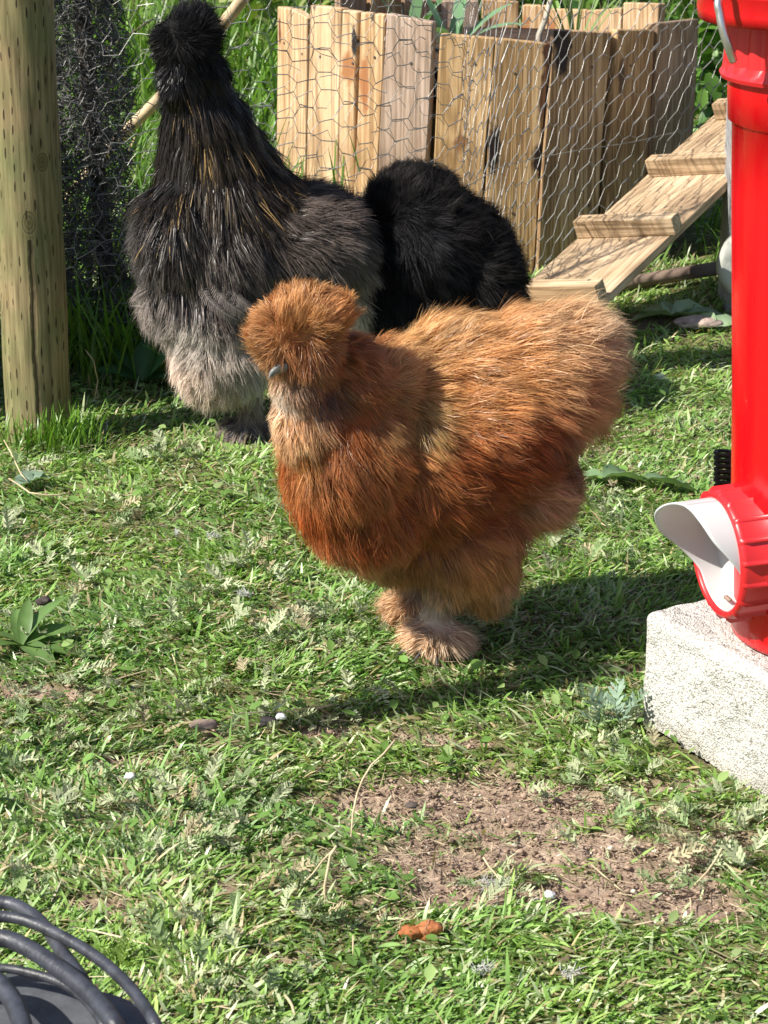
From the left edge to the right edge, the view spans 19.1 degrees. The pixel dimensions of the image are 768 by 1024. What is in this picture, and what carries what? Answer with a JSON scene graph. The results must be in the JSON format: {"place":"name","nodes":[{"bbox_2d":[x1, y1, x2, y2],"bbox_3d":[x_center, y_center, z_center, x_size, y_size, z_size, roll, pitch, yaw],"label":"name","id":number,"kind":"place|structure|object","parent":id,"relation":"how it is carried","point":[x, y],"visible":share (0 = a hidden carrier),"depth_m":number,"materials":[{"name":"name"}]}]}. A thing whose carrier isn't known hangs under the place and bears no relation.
{"place":"outdoors","nodes":[
{"label":"outdoors","id":0,"kind":"place"},
{"bbox_2d":[0,0,767,1023],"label":"grass","id":1,"kind":"structure","parent":0,"point":[44,768],"depth_m":1.92,"materials":[{"name":"green plant"}]},
{"bbox_2d":[8,478,69,495],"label":"dry stalk","id":2,"kind":"object","parent":1,"relation":"on","point":[26,490],"visible":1,"depth_m":2.46,"materials":[{"name":"beige plant"}]},
{"bbox_2d":[35,596,52,605],"bbox_3d":[-0.321,0.084,2.153,0.016,0.010,0.012,0,19,0],"label":"dropping","id":3,"kind":"object","parent":1,"relation":"on","point":[43,601],"visible":0.91,"depth_m":2.15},
{"bbox_2d":[206,531,220,539],"bbox_3d":[-0.171,0.023,2.324,0.021,0.012,0.018,0,19,0],"label":"feather","id":4,"kind":"object","parent":1,"relation":"on","point":[217,535],"visible":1,"depth_m":2.32,"materials":[{"name":"white"}]},
{"bbox_2d":[235,587,252,597],"bbox_3d":[-0.135,0.076,2.172,0.019,0.010,0.020,18,26,42],"label":"feather","id":5,"kind":"object","parent":1,"relation":"on","point":[245,592],"visible":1,"depth_m":2.17,"materials":[{"name":"white"}]},
{"bbox_2d":[470,955,496,976],"bbox_3d":[0.067,0.303,1.520,0.019,0.010,0.017,-6,20,-16],"label":"feather","id":6,"kind":"object","parent":1,"relation":"on","point":[482,966],"visible":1,"depth_m":1.52,"materials":[{"name":"white"}]},
{"bbox_2d":[558,961,587,980],"bbox_3d":[0.126,0.305,1.513,0.023,0.012,0.018,0,19,0],"label":"feather","id":7,"kind":"object","parent":1,"relation":"on","point":[570,974],"visible":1,"depth_m":1.51,"materials":[{"name":"white"}]},
{"bbox_2d":[0,0,767,1023],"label":"ground","id":8,"kind":"structure","parent":0,"point":[586,848],"depth_m":1.81,"materials":[{"name":"green plant"}]},
{"bbox_2d":[0,856,27,871],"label":"dry stalk","id":9,"kind":"object","parent":8,"relation":"on","point":[6,867],"visible":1,"depth_m":1.66,"materials":[{"name":"beige plant"}]},
{"bbox_2d":[3,440,27,480],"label":"dry stalk","id":10,"kind":"object","parent":8,"relation":"on","point":[14,460],"visible":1,"depth_m":2.55,"materials":[{"name":"beige plant"}]},
{"bbox_2d":[13,471,50,485],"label":"mallow plant","id":11,"kind":"object","parent":8,"relation":"on","point":[30,476],"visible":1,"depth_m":2.52,"materials":[{"name":"green plant"}]},
{"bbox_2d":[0,0,71,446],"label":"wooden post","id":12,"kind":"object","parent":8,"relation":"on","point":[34,323],"visible":0.88,"depth_m":2.60,"materials":[{"name":"brown wood"}]},
{"bbox_2d":[0,595,77,666],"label":"dock plant","id":13,"kind":"object","parent":8,"relation":"on","point":[32,642],"visible":0.97,"depth_m":2.08,"materials":[{"name":"green plant"}]},
{"bbox_2d":[0,974,147,1023],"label":"plastic tub","id":14,"kind":"object","parent":8,"relation":"on","point":[46,1003],"visible":0.55,"depth_m":1.30,"materials":[{"name":"grey plastic"}]},
{"bbox_2d":[0,895,161,1023],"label":"cable coil","id":15,"kind":"object","parent":14,"relation":"on","point":[63,968],"visible":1,"depth_m":1.29,"materials":[{"name":"black rubber"}]},
{"bbox_2d":[85,350,97,395],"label":"dry stalk","id":16,"kind":"object","parent":8,"relation":"on","point":[95,372],"visible":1,"depth_m":2.80,"materials":[{"name":"plant"}]},
{"bbox_2d":[54,0,143,366],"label":"wire roll","id":17,"kind":"object","parent":8,"relation":"on","point":[92,100],"visible":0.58,"depth_m":2.92,"materials":[{"name":"grey metal"}]},
{"bbox_2d":[55,13,152,95],"bbox_3d":[-0.851,-0.905,4.370,0.600,0.489,0.648,10,21,25],"label":"leafy shrub","id":18,"kind":"object","parent":8,"relation":"on","point":[144,24],"visible":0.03,"depth_m":4.50,"materials":[{"name":"green plant"}]},
{"bbox_2d":[100,930,148,965],"bbox_3d":[-0.173,0.296,1.539,0.034,0.021,0.021,9,21,24],"label":"nettle plant","id":19,"kind":"object","parent":8,"relation":"on","point":[123,948],"visible":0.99,"depth_m":1.54,"materials":[{"name":"green plant"}]},
{"bbox_2d":[124,772,135,779],"bbox_3d":[-0.201,0.209,1.801,0.010,0.007,0.008,0,19,0],"label":"pebble","id":20,"kind":"object","parent":8,"relation":"on","point":[130,776],"visible":1,"depth_m":1.80,"materials":[{"name":"white stone"}]},
{"bbox_2d":[94,333,171,381],"bbox_3d":[-0.303,-0.197,2.909,0.122,0.053,0.089,3,19,8],"label":"plantain plant","id":21,"kind":"object","parent":8,"relation":"on","point":[145,357],"visible":0.76,"depth_m":2.90,"materials":[{"name":"green plant"}]},
{"bbox_2d":[65,0,249,202],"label":"wooden pole","id":22,"kind":"object","parent":8,"relation":"on","point":[148,110],"visible":0.27,"depth_m":3.29,"materials":[{"name":"beige wood"}]},
{"bbox_2d":[188,719,218,730],"bbox_3d":[-0.151,0.179,1.907,0.026,0.007,0.017,0,19,0],"label":"stone","id":23,"kind":"object","parent":8,"relation":"on","point":[205,724],"visible":1,"depth_m":1.90,"materials":[{"name":"stone"}]},
{"bbox_2d":[116,0,389,446],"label":"dark rooster","id":24,"kind":"object","parent":8,"relation":"on","point":[233,219],"visible":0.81,"depth_m":2.59,"materials":[{"name":"grey"}]},
{"bbox_2d":[260,716,275,726],"bbox_3d":[-0.097,0.175,1.904,0.015,0.009,0.010,0,19,0],"label":"dropping","id":25,"kind":"object","parent":8,"relation":"on","point":[264,720],"visible":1,"depth_m":1.90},
{"bbox_2d":[276,712,286,719],"bbox_3d":[-0.086,0.171,1.905,0.010,0.007,0.006,0,19,0],"label":"pebble","id":26,"kind":"object","parent":8,"relation":"on","point":[281,716],"visible":1,"depth_m":1.90,"materials":[{"name":"white stone"}]},
{"bbox_2d":[239,704,334,713],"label":"dry stalk","id":27,"kind":"object","parent":8,"relation":"on","point":[290,710],"visible":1,"depth_m":1.91,"materials":[{"name":"brown plant"}]},
{"bbox_2d":[284,994,295,1016],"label":"dry stalk","id":28,"kind":"object","parent":8,"relation":"on","point":[290,1002],"visible":1,"depth_m":1.48,"materials":[{"name":"beige plant"}]},
{"bbox_2d":[294,850,331,890],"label":"dry stalk","id":29,"kind":"object","parent":8,"relation":"on","point":[315,870],"visible":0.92,"depth_m":1.63,"materials":[{"name":"beige plant"}]},
{"bbox_2d":[323,845,337,907],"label":"dry stalk","id":30,"kind":"object","parent":8,"relation":"on","point":[328,866],"visible":1,"depth_m":1.62,"materials":[{"name":"beige plant"}]},
{"bbox_2d":[190,0,481,87],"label":"leafy shrub","id":31,"kind":"object","parent":8,"relation":"on","point":[257,4],"visible":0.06,"depth_m":4.78,"materials":[{"name":"green plant"}]},
{"bbox_2d":[0,0,726,459],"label":"tall grass","id":32,"kind":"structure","parent":8,"relation":"on","point":[258,70],"depth_m":3.73,"materials":[{"name":"green plant"}]},
{"bbox_2d":[0,0,726,369],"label":"wire fence","id":33,"kind":"object","parent":8,"relation":"on","point":[466,116],"visible":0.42,"depth_m":3.02,"materials":[{"name":"silver metal"}]},
{"bbox_2d":[350,739,395,836],"bbox_3d":[-0.015,0.210,1.746,0.016,0.046,0.083,8,21,23],"label":"dry stalk","id":34,"kind":"object","parent":8,"relation":"on","point":[369,768],"visible":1,"depth_m":1.76,"materials":[{"name":"beige plant"}]},
{"bbox_2d":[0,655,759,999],"bbox_3d":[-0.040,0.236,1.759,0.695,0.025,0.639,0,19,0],"label":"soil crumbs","id":35,"kind":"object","parent":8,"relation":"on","point":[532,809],"visible":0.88,"depth_m":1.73,"materials":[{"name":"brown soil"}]},
{"bbox_2d":[0,284,767,1023],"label":"silverweed","id":36,"kind":"object","parent":8,"relation":"on","point":[730,846],"visible":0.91,"depth_m":1.83,"materials":[{"name":"green plant"}]},
{"bbox_2d":[398,924,421,939],"bbox_3d":[0.018,0.292,1.580,0.018,0.011,0.013,0,19,0],"label":"orange chip","id":37,"kind":"object","parent":8,"relation":"on","point":[416,933],"visible":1,"depth_m":1.57,"materials":[{"name":"orange food"}]},
{"bbox_2d":[405,801,418,808],"bbox_3d":[0.022,0.227,1.767,0.011,0.004,0.009,0,19,0],"label":"dropping","id":38,"kind":"object","parent":8,"relation":"on","point":[412,805],"visible":1,"depth_m":1.76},
{"bbox_2d":[415,919,444,940],"bbox_3d":[0.031,0.290,1.582,0.022,0.014,0.017,0,19,0],"label":"orange chip","id":39,"kind":"object","parent":8,"relation":"on","point":[436,927],"visible":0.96,"depth_m":1.58,"materials":[{"name":"orange"}]},
{"bbox_2d":[238,275,644,666],"bbox_3d":[0.047,-0.044,2.030,0.392,0.386,0.207,-5,20,-15],"label":"red hen","id":40,"kind":"object","parent":8,"relation":"on","point":[431,475],"visible":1,"depth_m":1.96,"materials":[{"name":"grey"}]},
{"bbox_2d":[355,151,539,339],"bbox_3d":[0.058,-0.271,2.764,0.263,0.334,0.217,0,19,0],"label":"black hen","id":41,"kind":"object","parent":8,"relation":"on","point":[449,238],"visible":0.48,"depth_m":2.68,"materials":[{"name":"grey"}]},
{"bbox_2d":[277,0,698,274],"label":"wooden planter","id":42,"kind":"object","parent":8,"relation":"on","point":[323,35],"visible":0.63,"depth_m":3.46,"materials":[{"name":"brown wood"}]},
{"bbox_2d":[382,0,442,19],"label":"leek plant","id":43,"kind":"object","parent":42,"relation":"on","point":[417,3],"visible":0.27,"depth_m":3.62,"materials":[{"name":"green plant"}]},
{"bbox_2d":[387,0,525,42],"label":"leek plant","id":44,"kind":"object","parent":42,"relation":"on","point":[458,13],"visible":0.4,"depth_m":3.56,"materials":[{"name":"green plant"}]},
{"bbox_2d":[536,0,551,41],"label":"garden cane","id":45,"kind":"object","parent":42,"relation":"in","point":[539,37],"visible":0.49,"depth_m":3.57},
{"bbox_2d":[536,0,637,30],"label":"onion plant","id":46,"kind":"object","parent":42,"relation":"on","point":[569,18],"visible":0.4,"depth_m":3.48,"materials":[{"name":"green plant"}]},
{"bbox_2d":[474,872,509,893],"bbox_3d":[0.076,0.264,1.631,0.023,0.013,0.024,10,22,27],"label":"feather","id":47,"kind":"object","parent":8,"relation":"on","point":[486,881],"visible":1,"depth_m":1.63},
{"bbox_2d":[483,857,507,890],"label":"dry stalk","id":48,"kind":"object","parent":8,"relation":"on","point":[490,868],"visible":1,"depth_m":1.65,"materials":[{"name":"beige plant"}]},
{"bbox_2d":[544,890,555,899],"bbox_3d":[0.118,0.274,1.631,0.010,0.007,0.007,0,19,0],"label":"pebble","id":49,"kind":"object","parent":8,"relation":"on","point":[550,894],"visible":0.95,"depth_m":1.63,"materials":[{"name":"white stone"}]},
{"bbox_2d":[479,0,722,58],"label":"leafy shrub","id":50,"kind":"object","parent":8,"relation":"on","point":[575,3],"visible":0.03,"depth_m":5.10,"materials":[{"name":"green plant"}]},
{"bbox_2d":[591,864,624,892],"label":"dry stalk","id":51,"kind":"object","parent":8,"relation":"on","point":[593,866],"visible":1,"depth_m":1.65,"materials":[{"name":"beige plant"}]},
{"bbox_2d":[573,677,649,725],"bbox_3d":[0.191,0.160,1.911,0.068,0.034,0.044,0,19,0],"label":"silverweed plant","id":52,"kind":"object","parent":8,"relation":"on","point":[593,697],"visible":1,"depth_m":1.91,"materials":[{"name":"green plant"}]},
{"bbox_2d":[583,464,655,485],"bbox_3d":[0.257,-0.041,2.542,0.093,0.022,0.044,0,19,0],"label":"cabbage leaf","id":53,"kind":"object","parent":8,"relation":"on","point":[610,470],"visible":0.88,"depth_m":2.54,"materials":[{"name":"green plant"}]},
{"bbox_2d":[525,98,726,307],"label":"chicken ramp","id":54,"kind":"structure","parent":8,"relation":"on","point":[619,246],"depth_m":3.20,"materials":[{"name":"brown wood"}]},
{"bbox_2d":[620,261,716,292],"bbox_3d":[0.416,-0.349,3.407,0.219,0.047,0.027,-5,20,-15],"label":"fallen pole","id":55,"kind":"object","parent":8,"relation":"on","point":[678,274],"visible":0.49,"depth_m":3.41,"materials":[{"name":"brown wood"}]},
{"bbox_2d":[643,473,700,494],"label":"cabbage leaf","id":56,"kind":"object","parent":8,"relation":"on","point":[653,476],"visible":0.94,"depth_m":2.52,"materials":[{"name":"green plant"}]},
{"bbox_2d":[629,299,722,329],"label":"lettuce scraps","id":57,"kind":"object","parent":8,"relation":"on","point":[685,307],"visible":0.86,"depth_m":3.23,"materials":[{"name":"green plant"}]},
{"bbox_2d":[672,315,723,329],"bbox_3d":[0.438,-0.264,3.173,0.074,0.018,0.045,0,19,0],"label":"stone","id":58,"kind":"object","parent":8,"relation":"on","point":[693,321],"visible":0.99,"depth_m":3.16,"materials":[{"name":"grey stone"}]},
{"bbox_2d":[676,4,726,132],"bbox_3d":[0.746,-0.911,4.284,0.478,0.554,0.476,16,25,38],"label":"leafy shrub","id":59,"kind":"object","parent":8,"relation":"on","point":[706,58],"visible":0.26,"depth_m":4.23,"materials":[{"name":"green plant"}]},
{"bbox_2d":[678,312,731,331],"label":"lettuce scraps","id":60,"kind":"object","parent":8,"relation":"on","point":[726,319],"visible":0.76,"depth_m":3.17,"materials":[{"name":"green plant"}]},
{"bbox_2d":[643,599,767,795],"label":"concrete block","id":61,"kind":"object","parent":8,"relation":"on","point":[706,678],"depth_m":1.84,"materials":[{"name":"grey concrete"}]},
{"bbox_2d":[654,0,767,654],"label":"poultry feeder","id":62,"kind":"object","parent":61,"relation":"on","point":[717,535],"visible":1,"depth_m":1.75,"materials":[{"name":"red plastic"}]},
{"bbox_2d":[694,835,731,884],"bbox_3d":[0.241,0.254,1.665,0.003,0.014,0.062,12,22,30],"label":"dry stalk","id":63,"kind":"object","parent":8,"relation":"on","point":[712,864],"visible":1,"depth_m":1.66,"materials":[{"name":"beige plant"}]},
{"bbox_2d":[713,449,730,485],"bbox_3d":[0.320,0.021,2.146,0.027,0.170,0.024,0,19,0],"label":"coil spring","id":64,"kind":"object","parent":8,"relation":"on","point":[722,467],"visible":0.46,"depth_m":2.12,"materials":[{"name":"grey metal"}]},
{"bbox_2d":[716,236,731,294],"bbox_3d":[0.523,-0.349,3.221,0.104,0.106,0.050,0,19,0],"label":"round lid","id":65,"kind":"object","parent":8,"relation":"on","point":[724,266],"visible":0.22,"depth_m":3.21,"materials":[{"name":"white plastic"}]},
{"bbox_2d":[717,112,731,312],"bbox_3d":[0.535,-0.682,3.180,0.090,0.840,0.090,0,19,0],"label":"concrete post","id":66,"kind":"object","parent":8,"relation":"on","point":[725,234],"depth_m":3.26,"materials":[{"name":"grey concrete"}]}
]}

